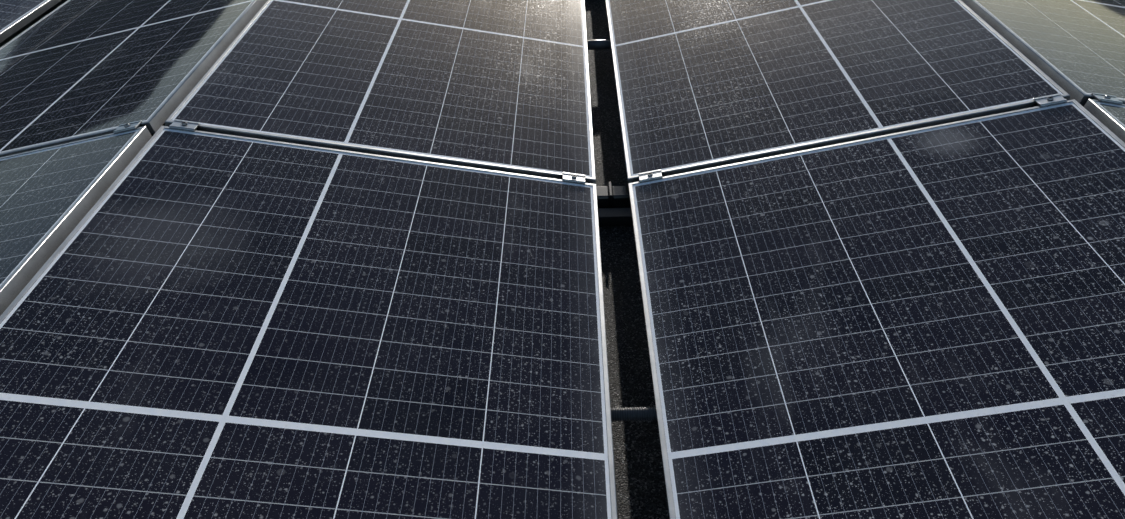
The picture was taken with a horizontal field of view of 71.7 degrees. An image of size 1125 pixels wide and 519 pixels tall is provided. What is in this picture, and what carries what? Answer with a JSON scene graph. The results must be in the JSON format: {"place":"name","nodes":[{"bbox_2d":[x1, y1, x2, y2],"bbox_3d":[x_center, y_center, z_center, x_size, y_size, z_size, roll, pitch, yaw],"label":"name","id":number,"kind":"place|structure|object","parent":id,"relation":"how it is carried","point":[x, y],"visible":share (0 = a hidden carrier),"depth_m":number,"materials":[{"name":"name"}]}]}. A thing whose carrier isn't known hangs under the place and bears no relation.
{"place":"outdoors","nodes":[
{"label":"outdoors","id":0,"kind":"place"},
{"bbox_2d":[0,0,669,518],"bbox_3d":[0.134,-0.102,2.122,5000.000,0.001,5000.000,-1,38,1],"label":"roof","id":1,"kind":"structure","parent":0,"point":[640,480],"depth_m":1.80,"materials":[{"name":"black"}]},
{"bbox_2d":[41,4,632,225],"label":"mounting rail supports","id":2,"kind":"object","parent":1,"relation":"on","point":[614,216],"visible":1,"depth_m":2.10,"materials":[{"name":"silver metal"}]},
{"bbox_2d":[0,0,66,42],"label":"solar panel","id":3,"kind":"object","parent":2,"relation":"on","point":[16,15],"visible":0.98,"depth_m":3.20,"materials":[{"name":"glass"}]},
{"bbox_2d":[0,126,151,315],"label":"solar panel","id":4,"kind":"object","parent":2,"relation":"on","point":[51,196],"visible":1,"depth_m":1.74,"materials":[{"name":"black glass"}]},
{"bbox_2d":[0,0,267,156],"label":"solar panel","id":5,"kind":"object","parent":2,"relation":"on","point":[73,70],"visible":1,"depth_m":2.42,"materials":[{"name":"black glass"}]},
{"bbox_2d":[0,126,617,518],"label":"solar panel","id":6,"kind":"object","parent":2,"relation":"on","point":[196,324],"visible":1,"depth_m":1.43,"materials":[{"name":"black glass"}]},
{"bbox_2d":[165,0,595,183],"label":"solar panel","id":7,"kind":"object","parent":2,"relation":"on","point":[500,85],"visible":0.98,"depth_m":2.31,"materials":[{"name":"black glass"}]},
{"bbox_2d":[605,0,1069,182],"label":"solar panel","id":8,"kind":"object","parent":2,"relation":"on","point":[702,84],"visible":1,"depth_m":2.26,"materials":[{"name":"black glass"}]},
{"bbox_2d":[628,99,1124,518],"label":"solar panel","id":9,"kind":"object","parent":2,"relation":"on","point":[925,323],"visible":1,"depth_m":1.46,"materials":[{"name":"black glass"}]},
{"bbox_2d":[961,0,1124,106],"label":"solar panel","id":10,"kind":"object","parent":2,"relation":"on","point":[1074,49],"visible":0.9,"depth_m":2.26,"materials":[{"name":"black glass"}]},
{"bbox_2d":[1084,99,1124,142],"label":"solar panel","id":11,"kind":"object","parent":2,"relation":"on","point":[1110,117],"visible":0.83,"depth_m":1.84,"materials":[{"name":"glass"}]},
{"bbox_2d":[596,182,630,207],"bbox_3d":[0.133,-0.172,2.163,0.800,0.060,0.070,-1,38,1],"label":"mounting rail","id":12,"kind":"object","parent":1,"relation":"on","point":[609,196],"visible":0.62,"depth_m":2.14,"materials":[{"name":"silver metal"}]},
{"bbox_2d":[113,93,1122,183],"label":"panel clamps","id":13,"kind":"object","parent":1,"relation":"on","point":[1054,99],"visible":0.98,"depth_m":1.94,"materials":[{"name":"metal"}]},
{"bbox_2d":[587,39,657,421],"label":"mounting rails","id":14,"kind":"object","parent":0,"point":[635,414],"visible":0.1,"depth_m":1.47,"materials":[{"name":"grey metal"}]}
]}

